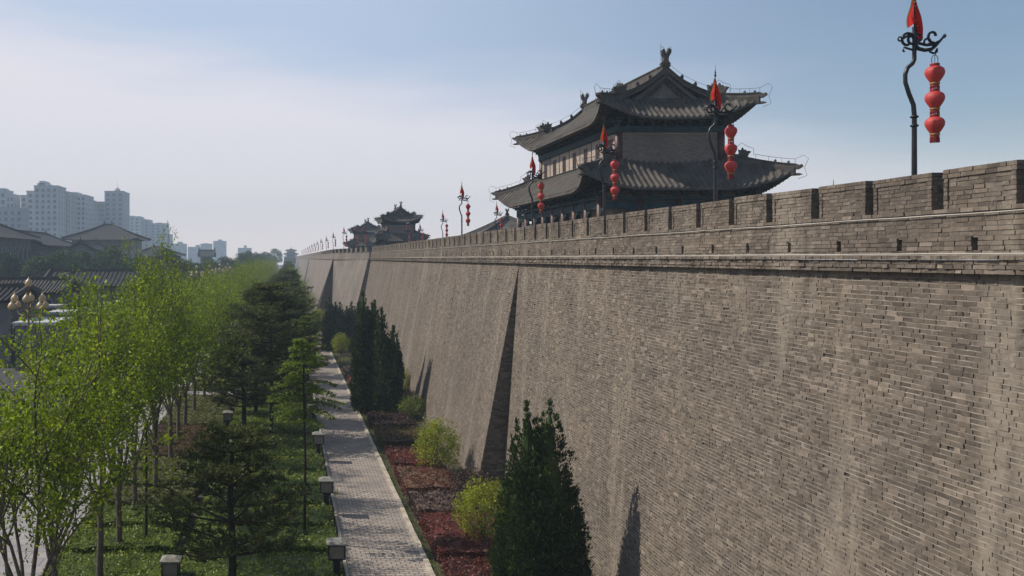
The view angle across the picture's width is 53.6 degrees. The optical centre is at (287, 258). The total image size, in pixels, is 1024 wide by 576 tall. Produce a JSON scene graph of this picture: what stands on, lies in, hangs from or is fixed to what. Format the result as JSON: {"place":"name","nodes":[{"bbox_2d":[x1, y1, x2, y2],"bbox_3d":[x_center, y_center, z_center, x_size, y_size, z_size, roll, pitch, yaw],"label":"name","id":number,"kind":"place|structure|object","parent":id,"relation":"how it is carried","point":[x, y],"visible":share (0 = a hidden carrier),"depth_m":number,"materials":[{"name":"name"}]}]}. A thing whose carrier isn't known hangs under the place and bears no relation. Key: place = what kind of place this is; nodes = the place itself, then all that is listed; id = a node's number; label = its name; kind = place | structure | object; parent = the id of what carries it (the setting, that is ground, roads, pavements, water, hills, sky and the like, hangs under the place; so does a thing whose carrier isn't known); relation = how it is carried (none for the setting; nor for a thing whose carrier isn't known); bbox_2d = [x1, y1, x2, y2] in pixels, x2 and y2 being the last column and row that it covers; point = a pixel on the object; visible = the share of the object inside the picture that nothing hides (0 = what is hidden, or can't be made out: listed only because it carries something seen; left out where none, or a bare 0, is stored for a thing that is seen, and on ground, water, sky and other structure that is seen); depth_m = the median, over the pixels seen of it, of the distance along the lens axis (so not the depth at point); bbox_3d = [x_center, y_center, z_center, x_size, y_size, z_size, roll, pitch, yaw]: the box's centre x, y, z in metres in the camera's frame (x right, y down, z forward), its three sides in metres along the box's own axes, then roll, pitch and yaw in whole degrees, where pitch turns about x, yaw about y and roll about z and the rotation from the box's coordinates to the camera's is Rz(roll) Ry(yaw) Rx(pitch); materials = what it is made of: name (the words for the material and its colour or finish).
{"place":"outdoors","nodes":[
{"label":"outdoors","id":0,"kind":"place"},
{"bbox_2d":[0,208,28,230],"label":"apartment tower","id":1,"kind":"structure","parent":0,"point":[16,218],"depth_m":728.00,"materials":[{"name":"grey concrete"}]},
{"bbox_2d":[26,191,33,230],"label":"apartment tower","id":2,"kind":"structure","parent":0,"point":[30,200],"depth_m":826.80,"materials":[{"name":"grey concrete"}]},
{"bbox_2d":[12,317,71,370],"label":"kiosk","id":3,"kind":"object","parent":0,"point":[24,328],"visible":0.38,"depth_m":112.30,"materials":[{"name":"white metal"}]},
{"bbox_2d":[34,181,65,238],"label":"apartment tower","id":4,"kind":"structure","parent":0,"point":[49,208],"depth_m":819.00,"materials":[{"name":"grey concrete"}]},
{"bbox_2d":[66,191,77,241],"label":"apartment tower","id":5,"kind":"structure","parent":0,"point":[71,212],"depth_m":866.32,"materials":[{"name":"grey concrete"}]},
{"bbox_2d":[72,192,93,232],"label":"apartment tower","id":6,"kind":"structure","parent":0,"point":[85,211],"depth_m":897.74,"materials":[{"name":"grey concrete"}]},
{"bbox_2d":[0,311,184,423],"bbox_3d":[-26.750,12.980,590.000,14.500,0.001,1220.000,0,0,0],"label":"road","id":7,"kind":"structure","parent":0,"point":[19,376],"depth_m":103.16,"materials":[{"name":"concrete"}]},
{"bbox_2d":[8,277,48,424],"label":"street lamp","id":8,"kind":"object","parent":7,"relation":"on","point":[28,299],"visible":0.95,"depth_m":74.90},
{"bbox_2d":[104,187,129,230],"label":"apartment tower","id":9,"kind":"structure","parent":0,"point":[117,200],"depth_m":968.50,"materials":[{"name":"grey concrete"}]},
{"bbox_2d":[130,216,143,249],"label":"apartment tower","id":10,"kind":"structure","parent":0,"point":[136,224],"depth_m":1300.00,"materials":[{"name":"grey concrete"}]},
{"bbox_2d":[151,223,169,247],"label":"apartment tower","id":11,"kind":"structure","parent":0,"point":[157,228],"depth_m":1352.00,"materials":[{"name":"grey concrete"}]},
{"bbox_2d":[188,391,246,394],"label":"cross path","id":12,"kind":"structure","parent":0,"point":[191,392],"depth_m":93.85,"materials":[{"name":"stone"}]},
{"bbox_2d":[196,271,239,392],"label":"street tree","id":13,"kind":"object","parent":12,"relation":"on","point":[218,301],"visible":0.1,"depth_m":94.22,"materials":[{"name":"green plant"}]},
{"bbox_2d":[213,240,226,264],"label":"apartment tower","id":14,"kind":"structure","parent":0,"point":[220,246],"depth_m":1650.00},
{"bbox_2d":[0,265,586,575],"bbox_3d":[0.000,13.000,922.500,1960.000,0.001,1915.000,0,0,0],"label":"ground","id":15,"kind":"structure","parent":0,"point":[343,354],"depth_m":56.48,"materials":[{"name":"soil"}]},
{"bbox_2d":[0,251,30,276],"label":"broad tree","id":16,"kind":"object","parent":15,"relation":"on","point":[8,259],"visible":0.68,"depth_m":237.27,"materials":[{"name":"green plant"}]},
{"bbox_2d":[0,223,40,276],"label":"museum hall","id":17,"kind":"structure","parent":15,"relation":"on","point":[13,240],"depth_m":271.73,"materials":[{"name":"grey stone"}]},
{"bbox_2d":[0,275,42,364],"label":"tiled pavilion","id":18,"kind":"structure","parent":15,"relation":"on","point":[8,290],"depth_m":118.64,"materials":[{"name":"grey tile"}]},
{"bbox_2d":[6,225,73,263],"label":"museum hall","id":19,"kind":"structure","parent":15,"relation":"on","point":[45,244],"depth_m":308.50,"materials":[{"name":"grey stone"}]},
{"bbox_2d":[20,255,60,276],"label":"broad tree","id":20,"kind":"object","parent":15,"relation":"on","point":[39,264],"visible":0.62,"depth_m":231.57,"materials":[{"name":"green plant"}]},
{"bbox_2d":[0,270,83,314],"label":"tiled pavilion","id":21,"kind":"structure","parent":15,"relation":"on","point":[47,285],"depth_m":149.58,"materials":[{"name":"grey tile"}]},
{"bbox_2d":[37,248,82,275],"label":"broad tree","id":22,"kind":"object","parent":15,"relation":"on","point":[64,257],"visible":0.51,"depth_m":233.68,"materials":[{"name":"green plant"}]},
{"bbox_2d":[0,291,157,575],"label":"street tree","id":23,"kind":"object","parent":15,"relation":"on","point":[114,422],"visible":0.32,"depth_m":32.56,"materials":[{"name":"green plant"}]},
{"bbox_2d":[63,249,103,268],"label":"broad tree","id":24,"kind":"object","parent":15,"relation":"on","point":[82,258],"visible":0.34,"depth_m":241.97,"materials":[{"name":"green plant"}]},
{"bbox_2d":[55,236,117,268],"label":"museum hall","id":25,"kind":"structure","parent":15,"relation":"on","point":[91,247],"depth_m":300.00,"materials":[{"name":"stone"}]},
{"bbox_2d":[0,274,187,575],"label":"street tree","id":26,"kind":"object","parent":15,"relation":"on","point":[9,455],"visible":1,"depth_m":26.07,"materials":[{"name":"green plant"}]},
{"bbox_2d":[7,265,182,575],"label":"street tree","id":27,"kind":"object","parent":15,"relation":"on","point":[100,551],"visible":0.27,"depth_m":37.20,"materials":[{"name":"green plant"}]},
{"bbox_2d":[43,263,151,326],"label":"tiled pavilion","id":28,"kind":"structure","parent":15,"relation":"on","point":[115,277],"depth_m":178.67,"materials":[{"name":"grey tile"}]},
{"bbox_2d":[38,549,170,575],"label":"hedge","id":29,"kind":"object","parent":15,"relation":"on","point":[134,563],"visible":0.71,"depth_m":39.38,"materials":[{"name":"green plant"}]},
{"bbox_2d":[61,221,151,266],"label":"museum hall","id":30,"kind":"structure","parent":15,"relation":"on","point":[105,235],"depth_m":346.98,"materials":[{"name":"stone"}]},
{"bbox_2d":[0,334,217,575],"bbox_3d":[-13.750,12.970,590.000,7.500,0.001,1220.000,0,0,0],"label":"promenade","id":31,"kind":"structure","parent":15,"relation":"on","point":[42,559],"depth_m":46.15,"materials":[{"name":"stone"}]},
{"bbox_2d":[89,244,130,268],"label":"broad tree","id":32,"kind":"object","parent":15,"relation":"on","point":[101,264],"visible":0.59,"depth_m":238.92,"materials":[{"name":"green plant"}]},
{"bbox_2d":[32,261,189,543],"bbox_3d":[-7.398,6.546,41.894,6.378,12.919,8.542,0,0,-45],"label":"street tree","id":33,"kind":"object","parent":15,"relation":"on","point":[157,356],"visible":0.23,"depth_m":42.38,"materials":[{"name":"green plant"}]},
{"bbox_2d":[63,524,182,554],"bbox_3d":[-7.316,12.587,43.420,5.052,0.925,3.440,0,0,0],"label":"hedge","id":34,"kind":"object","parent":15,"relation":"on","point":[135,538],"visible":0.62,"depth_m":42.72,"materials":[{"name":"green plant"}]},
{"bbox_2d":[82,503,191,533],"bbox_3d":[-7.316,12.587,47.370,5.052,0.925,3.440,0,0,0],"label":"hedge","id":35,"kind":"object","parent":15,"relation":"on","point":[131,520],"visible":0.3,"depth_m":46.58,"materials":[{"name":"green plant"}]},
{"bbox_2d":[52,258,232,508],"bbox_3d":[-8.009,6.437,48.319,8.082,13.138,7.635,0,0,-42],"label":"street tree","id":36,"kind":"object","parent":15,"relation":"on","point":[175,380],"visible":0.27,"depth_m":48.40,"materials":[{"name":"green plant"}]},
{"bbox_2d":[105,484,197,506],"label":"hedge","id":37,"kind":"object","parent":15,"relation":"on","point":[141,490],"visible":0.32,"depth_m":51.51,"materials":[{"name":"green plant"}]},
{"bbox_2d":[111,467,202,492],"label":"hedge","id":38,"kind":"object","parent":15,"relation":"on","point":[163,475],"visible":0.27,"depth_m":55.04,"materials":[{"name":"green plant"}]},
{"bbox_2d":[118,219,208,479],"bbox_3d":[-7.296,5.379,54.922,5.533,15.253,5.138,0,0,-34],"label":"street tree","id":39,"kind":"object","parent":15,"relation":"on","point":[158,270],"visible":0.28,"depth_m":54.34,"materials":[{"name":"green plant"}]},
{"bbox_2d":[110,268,219,487],"bbox_3d":[-7.220,6.596,52.882,6.760,12.819,6.452,0,0,12],"label":"street tree","id":40,"kind":"object","parent":15,"relation":"on","point":[155,425],"visible":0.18,"depth_m":53.10,"materials":[{"name":"green plant"}]},
{"bbox_2d":[126,453,206,471],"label":"hedge","id":41,"kind":"object","parent":15,"relation":"on","point":[168,462],"visible":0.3,"depth_m":58.87,"materials":[{"name":"green plant"}]},
{"bbox_2d":[159,555,181,575],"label":"garden lamp","id":42,"kind":"object","parent":15,"relation":"on","point":[170,565],"visible":1,"depth_m":38.12,"materials":[{"name":"black paint"}]},
{"bbox_2d":[150,254,191,285],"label":"broad tree","id":43,"kind":"object","parent":15,"relation":"on","point":[173,262],"visible":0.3,"depth_m":220.62,"materials":[{"name":"green plant"}]},
{"bbox_2d":[126,268,216,458],"bbox_3d":[-7.593,6.798,61.008,6.397,12.414,6.889,0,0,0],"label":"street tree","id":44,"kind":"object","parent":15,"relation":"on","point":[170,445],"visible":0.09,"depth_m":60.40,"materials":[{"name":"green plant"}]},
{"bbox_2d":[136,442,213,457],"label":"hedge","id":45,"kind":"object","parent":15,"relation":"on","point":[163,450],"visible":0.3,"depth_m":63.08,"materials":[{"name":"green plant"}]},
{"bbox_2d":[147,431,218,444],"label":"hedge","id":46,"kind":"object","parent":15,"relation":"on","point":[187,438],"visible":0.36,"depth_m":66.89,"materials":[{"name":"green plant"}]},
{"bbox_2d":[136,267,234,425],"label":"street tree","id":47,"kind":"object","parent":15,"relation":"on","point":[187,383],"visible":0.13,"depth_m":72.40,"materials":[{"name":"green plant"}]},
{"bbox_2d":[158,422,219,436],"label":"hedge","id":48,"kind":"object","parent":15,"relation":"on","point":[194,428],"visible":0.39,"depth_m":70.77,"materials":[{"name":"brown plant"}]},
{"bbox_2d":[127,276,254,439],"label":"street tree","id":49,"kind":"object","parent":15,"relation":"on","point":[178,402],"visible":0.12,"depth_m":66.13,"materials":[{"name":"green plant"}]},
{"bbox_2d":[158,413,225,424],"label":"hedge","id":50,"kind":"object","parent":15,"relation":"on","point":[194,419],"visible":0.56,"depth_m":74.95,"materials":[{"name":"green plant"}]},
{"bbox_2d":[165,406,228,415],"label":"hedge","id":51,"kind":"object","parent":15,"relation":"on","point":[211,410],"visible":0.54,"depth_m":78.72,"materials":[{"name":"green plant"}]},
{"bbox_2d":[173,400,231,409],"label":"hedge","id":52,"kind":"object","parent":15,"relation":"on","point":[201,404],"visible":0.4,"depth_m":82.32,"materials":[{"name":"green plant"}]},
{"bbox_2d":[182,260,240,410],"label":"street tree","id":53,"kind":"object","parent":15,"relation":"on","point":[214,309],"visible":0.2,"depth_m":79.02,"materials":[{"name":"green plant"}]},
{"bbox_2d":[181,271,244,396],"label":"street tree","id":54,"kind":"object","parent":15,"relation":"on","point":[204,390],"visible":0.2,"depth_m":86.87,"materials":[{"name":"green plant"}]},
{"bbox_2d":[8,350,435,575],"bbox_3d":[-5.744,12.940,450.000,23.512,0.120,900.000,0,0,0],"label":"kerb","id":55,"kind":"structure","parent":15,"relation":"on","point":[429,569],"depth_m":51.90,"materials":[{"name":"stone"}]},
{"bbox_2d":[111,418,340,575],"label":"pine tree","id":56,"kind":"object","parent":15,"relation":"on","point":[214,466],"visible":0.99,"depth_m":35.68,"materials":[{"name":"green plant"}]},
{"bbox_2d":[187,328,302,426],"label":"pine tree","id":57,"kind":"object","parent":15,"relation":"on","point":[231,382],"visible":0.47,"depth_m":69.46,"materials":[{"name":"green plant"}]},
{"bbox_2d":[207,290,299,412],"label":"pine tree","id":58,"kind":"object","parent":15,"relation":"on","point":[248,297],"visible":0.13,"depth_m":77.51,"materials":[{"name":"green plant"}]},
{"bbox_2d":[179,550,342,575],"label":"hedge","id":59,"kind":"object","parent":15,"relation":"on","point":[296,564],"visible":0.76,"depth_m":39.20,"materials":[{"name":"green plant"}]},
{"bbox_2d":[186,524,336,554],"bbox_3d":[-1.097,12.591,43.412,6.721,0.901,3.514,0,0,0],"label":"hedge","id":60,"kind":"object","parent":15,"relation":"on","point":[317,537],"visible":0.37,"depth_m":43.26,"materials":[{"name":"green plant"}]},
{"bbox_2d":[195,503,333,527],"bbox_3d":[-1.097,12.591,47.362,6.721,0.901,3.514,0,0,0],"label":"hedge","id":61,"kind":"object","parent":15,"relation":"on","point":[318,516],"visible":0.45,"depth_m":46.68,"materials":[{"name":"green plant"}]},
{"bbox_2d":[209,467,325,487],"bbox_3d":[-1.097,12.591,55.262,6.721,0.901,3.514,0,0,0],"label":"hedge","id":62,"kind":"object","parent":15,"relation":"on","point":[297,478],"visible":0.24,"depth_m":54.96,"materials":[{"name":"green plant"}]},
{"bbox_2d":[204,483,331,506],"bbox_3d":[-1.097,12.591,51.312,6.721,0.901,3.514,0,0,0],"label":"hedge","id":63,"kind":"object","parent":15,"relation":"on","point":[314,493],"visible":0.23,"depth_m":50.59,"materials":[{"name":"green plant"}]},
{"bbox_2d":[222,443,322,457],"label":"hedge","id":64,"kind":"object","parent":15,"relation":"on","point":[293,450],"visible":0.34,"depth_m":62.42,"materials":[{"name":"green plant"}]},
{"bbox_2d":[233,407,311,416],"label":"hedge","id":65,"kind":"object","parent":15,"relation":"on","point":[250,411],"visible":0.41,"depth_m":78.67,"materials":[{"name":"green plant"}]},
{"bbox_2d":[230,414,315,424],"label":"hedge","id":66,"kind":"object","parent":15,"relation":"on","point":[251,418],"visible":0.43,"depth_m":74.64,"materials":[{"name":"green plant"}]},
{"bbox_2d":[209,280,337,434],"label":"pine tree","id":67,"kind":"object","parent":15,"relation":"on","point":[271,317],"visible":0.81,"depth_m":68.35,"materials":[{"name":"green plant"}]},
{"bbox_2d":[222,455,324,471],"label":"hedge","id":68,"kind":"object","parent":15,"relation":"on","point":[312,463],"visible":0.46,"depth_m":58.69,"materials":[{"name":"green plant"}]},
{"bbox_2d":[230,423,317,434],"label":"hedge","id":69,"kind":"object","parent":15,"relation":"on","point":[293,429],"visible":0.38,"depth_m":70.50,"materials":[{"name":"green plant"}]},
{"bbox_2d":[236,431,312,445],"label":"hedge","id":70,"kind":"object","parent":15,"relation":"on","point":[297,438],"visible":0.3,"depth_m":66.60,"materials":[{"name":"green plant"}]},
{"bbox_2d":[264,289,329,381],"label":"pine tree","id":71,"kind":"object","parent":15,"relation":"on","point":[299,307],"visible":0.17,"depth_m":85.54,"materials":[{"name":"green plant"}]},
{"bbox_2d":[273,287,324,341],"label":"pine tree","id":72,"kind":"object","parent":15,"relation":"on","point":[303,300],"visible":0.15,"depth_m":107.54,"materials":[{"name":"green plant"}]},
{"bbox_2d":[254,333,344,530],"bbox_3d":[0.483,8.200,44.591,4.165,9.601,3.121,0,0,10],"label":"slender conifer","id":73,"kind":"object","parent":15,"relation":"on","point":[300,350],"visible":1,"depth_m":44.21,"materials":[{"name":"plant"}]},
{"bbox_2d":[281,316,330,423],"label":"slender conifer","id":74,"kind":"object","parent":15,"relation":"on","point":[306,324],"visible":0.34,"depth_m":72.78,"materials":[{"name":"plant"}]},
{"bbox_2d":[318,476,334,505],"bbox_3d":[1.950,12.055,49.300,0.800,1.890,0.800,0,0,0],"label":"garden lamp","id":75,"kind":"object","parent":15,"relation":"on","point":[326,485],"visible":0.86,"depth_m":49.02,"materials":[{"name":"metal"}]},
{"bbox_2d":[320,296,341,350],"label":"cypress tree","id":76,"kind":"object","parent":15,"relation":"on","point":[331,319],"visible":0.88,"depth_m":135.54,"materials":[{"name":"green plant"}]},
{"bbox_2d":[326,537,346,574],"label":"garden lamp","id":77,"kind":"object","parent":15,"relation":"on","point":[336,550],"visible":1,"depth_m":38.22,"materials":[{"name":"black paint"}]},
{"bbox_2d":[344,301,358,348],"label":"cypress tree","id":78,"kind":"object","parent":15,"relation":"on","point":[350,315],"visible":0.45,"depth_m":138.41,"materials":[{"name":"green plant"}]},
{"bbox_2d":[349,290,378,413],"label":"cypress tree","id":79,"kind":"object","parent":15,"relation":"on","point":[361,368],"visible":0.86,"depth_m":80.99,"materials":[{"name":"plant"}]},
{"bbox_2d":[370,307,405,412],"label":"cypress tree","id":80,"kind":"object","parent":15,"relation":"on","point":[387,391],"visible":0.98,"depth_m":79.68,"materials":[{"name":"plant"}]},
{"bbox_2d":[367,411,415,429],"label":"shrub bed","id":81,"kind":"object","parent":15,"relation":"on","point":[377,418],"visible":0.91,"depth_m":75.07,"materials":[{"name":"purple plant"}]},
{"bbox_2d":[373,424,428,448],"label":"shrub bed","id":82,"kind":"object","parent":15,"relation":"on","point":[391,434],"visible":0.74,"depth_m":68.11,"materials":[{"name":"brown plant"}]},
{"bbox_2d":[395,391,425,418],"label":"green bush","id":83,"kind":"object","parent":15,"relation":"on","point":[415,399],"visible":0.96,"depth_m":78.14,"materials":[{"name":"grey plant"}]},
{"bbox_2d":[384,445,440,467],"bbox_3d":[7.900,12.619,62.157,3.133,0.860,5.561,0,0,0],"label":"shrub bed","id":84,"kind":"object","parent":15,"relation":"on","point":[400,455],"visible":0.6,"depth_m":61.34,"materials":[{"name":"red plant"}]},
{"bbox_2d":[393,464,461,495],"bbox_3d":[7.906,12.607,55.826,3.342,0.864,5.684,0,0,0],"label":"shrub bed","id":85,"kind":"object","parent":15,"relation":"on","point":[426,478],"visible":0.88,"depth_m":55.25,"materials":[{"name":"red plant"}]},
{"bbox_2d":[410,414,463,467],"bbox_3d":[9.090,11.225,58.899,3.183,3.586,3.111,0,0,0],"label":"yellow green bush","id":86,"kind":"object","parent":15,"relation":"on","point":[439,430],"visible":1,"depth_m":58.66,"materials":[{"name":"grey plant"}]},
{"bbox_2d":[406,488,476,518],"bbox_3d":[7.836,12.635,50.355,3.250,0.821,4.136,0,0,0],"label":"shrub bed","id":87,"kind":"object","parent":15,"relation":"on","point":[428,501],"visible":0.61,"depth_m":50.01,"materials":[{"name":"purple plant"}]},
{"bbox_2d":[417,509,494,563],"bbox_3d":[8.161,12.581,44.449,3.859,0.914,6.583,0,0,0],"label":"shrub bed","id":88,"kind":"object","parent":15,"relation":"on","point":[441,530],"visible":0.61,"depth_m":43.32,"materials":[{"name":"red plant"}]},
{"bbox_2d":[446,461,494,494],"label":"purple bush","id":89,"kind":"object","parent":15,"relation":"on","point":[460,480],"visible":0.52,"depth_m":52.35,"materials":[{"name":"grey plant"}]},
{"bbox_2d":[439,555,506,575],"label":"shrub bed","id":90,"kind":"object","parent":15,"relation":"on","point":[459,566],"visible":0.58,"depth_m":39.30,"materials":[{"name":"red plant"}]},
{"bbox_2d":[450,473,505,542],"bbox_3d":[8.776,11.313,43.719,2.800,3.407,2.864,0,0,-36],"label":"yellow green bush","id":91,"kind":"object","parent":15,"relation":"on","point":[482,526],"visible":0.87,"depth_m":43.42,"materials":[{"name":"green plant"}]},
{"bbox_2d":[485,397,595,575],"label":"cypress tree","id":92,"kind":"object","parent":15,"relation":"on","point":[539,533],"visible":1,"depth_m":35.65,"materials":[{"name":"plant"}]},
{"bbox_2d":[283,160,1023,575],"bbox_3d":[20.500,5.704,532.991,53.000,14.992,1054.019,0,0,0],"label":"city wall","id":93,"kind":"structure","parent":15,"relation":"on","point":[825,380],"depth_m":27.00,"materials":[{"name":"grey brick"}]},
{"bbox_2d":[343,218,381,251],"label":"gate tower","id":94,"kind":"structure","parent":93,"relation":"on","point":[370,228],"depth_m":256.63,"materials":[{"name":"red paint"}]},
{"bbox_2d":[367,202,429,245],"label":"gate tower","id":95,"kind":"structure","parent":93,"relation":"on","point":[395,222],"depth_m":185.63,"materials":[{"name":"red paint"}]},
{"bbox_2d":[463,208,530,234],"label":"roofed hall","id":96,"kind":"structure","parent":93,"relation":"on","point":[509,221],"depth_m":158.51,"materials":[{"name":"grey ceramic"}]},
{"bbox_2d":[596,120,618,215],"bbox_3d":[14.267,-3.070,43.422,1.102,6.640,0.190,0,0,-7],"label":"flagpole","id":97,"kind":"object","parent":93,"relation":"on","point":[604,137],"visible":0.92,"depth_m":43.37,"materials":[{"name":"metal"}]},
{"bbox_2d":[610,155,619,199],"bbox_3d":[14.606,-3.603,43.466,0.392,1.987,0.392,0,0,-7],"label":"lantern string","id":98,"kind":"object","parent":97,"relation":"hanging from","point":[614,178],"visible":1,"depth_m":43.36,"materials":[{"name":"red fabric"}]},
{"bbox_2d":[489,43,808,260],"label":"gate tower","id":99,"kind":"structure","parent":93,"relation":"on","point":[658,123],"depth_m":70.05,"materials":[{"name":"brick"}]},
{"bbox_2d":[704,67,736,200],"bbox_3d":[14.269,-3.070,32.096,1.102,6.640,0.190,0,0,1],"label":"flagpole","id":100,"kind":"object","parent":93,"relation":"on","point":[716,95],"visible":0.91,"depth_m":32.07,"materials":[{"name":"metal"}]},
{"bbox_2d":[724,119,736,178],"bbox_3d":[14.610,-3.603,32.088,0.392,1.987,0.392,0,0,1],"label":"lantern string","id":101,"kind":"object","parent":100,"relation":"hanging from","point":[730,148],"visible":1,"depth_m":31.99,"materials":[{"name":"red fabric"}]},
{"bbox_2d":[897,0,946,174],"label":"flagpole","id":102,"kind":"object","parent":93,"relation":"on","point":[914,17],"visible":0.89,"depth_m":21.87,"materials":[{"name":"metal"}]},
{"bbox_2d":[924,55,944,142],"bbox_3d":[14.605,-3.603,21.968,0.392,1.987,0.392,0,0,0],"label":"lantern string","id":103,"kind":"object","parent":102,"relation":"hanging from","point":[934,98],"visible":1,"depth_m":21.88,"materials":[{"name":"red fabric"}]},
{"bbox_2d":[307,311,428,575],"bbox_3d":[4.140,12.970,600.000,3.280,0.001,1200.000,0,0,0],"label":"path","id":104,"kind":"structure","parent":0,"point":[376,533],"depth_m":52.27,"materials":[{"name":"brick"}]},
{"bbox_2d":[332,351,443,575],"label":"grass","id":105,"kind":"structure","parent":0,"point":[400,496],"depth_m":54.74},
{"bbox_2d":[0,0,1023,264],"label":"sky","id":106,"kind":"structure","parent":0,"point":[260,125],"materials":[{"name":"blue"}]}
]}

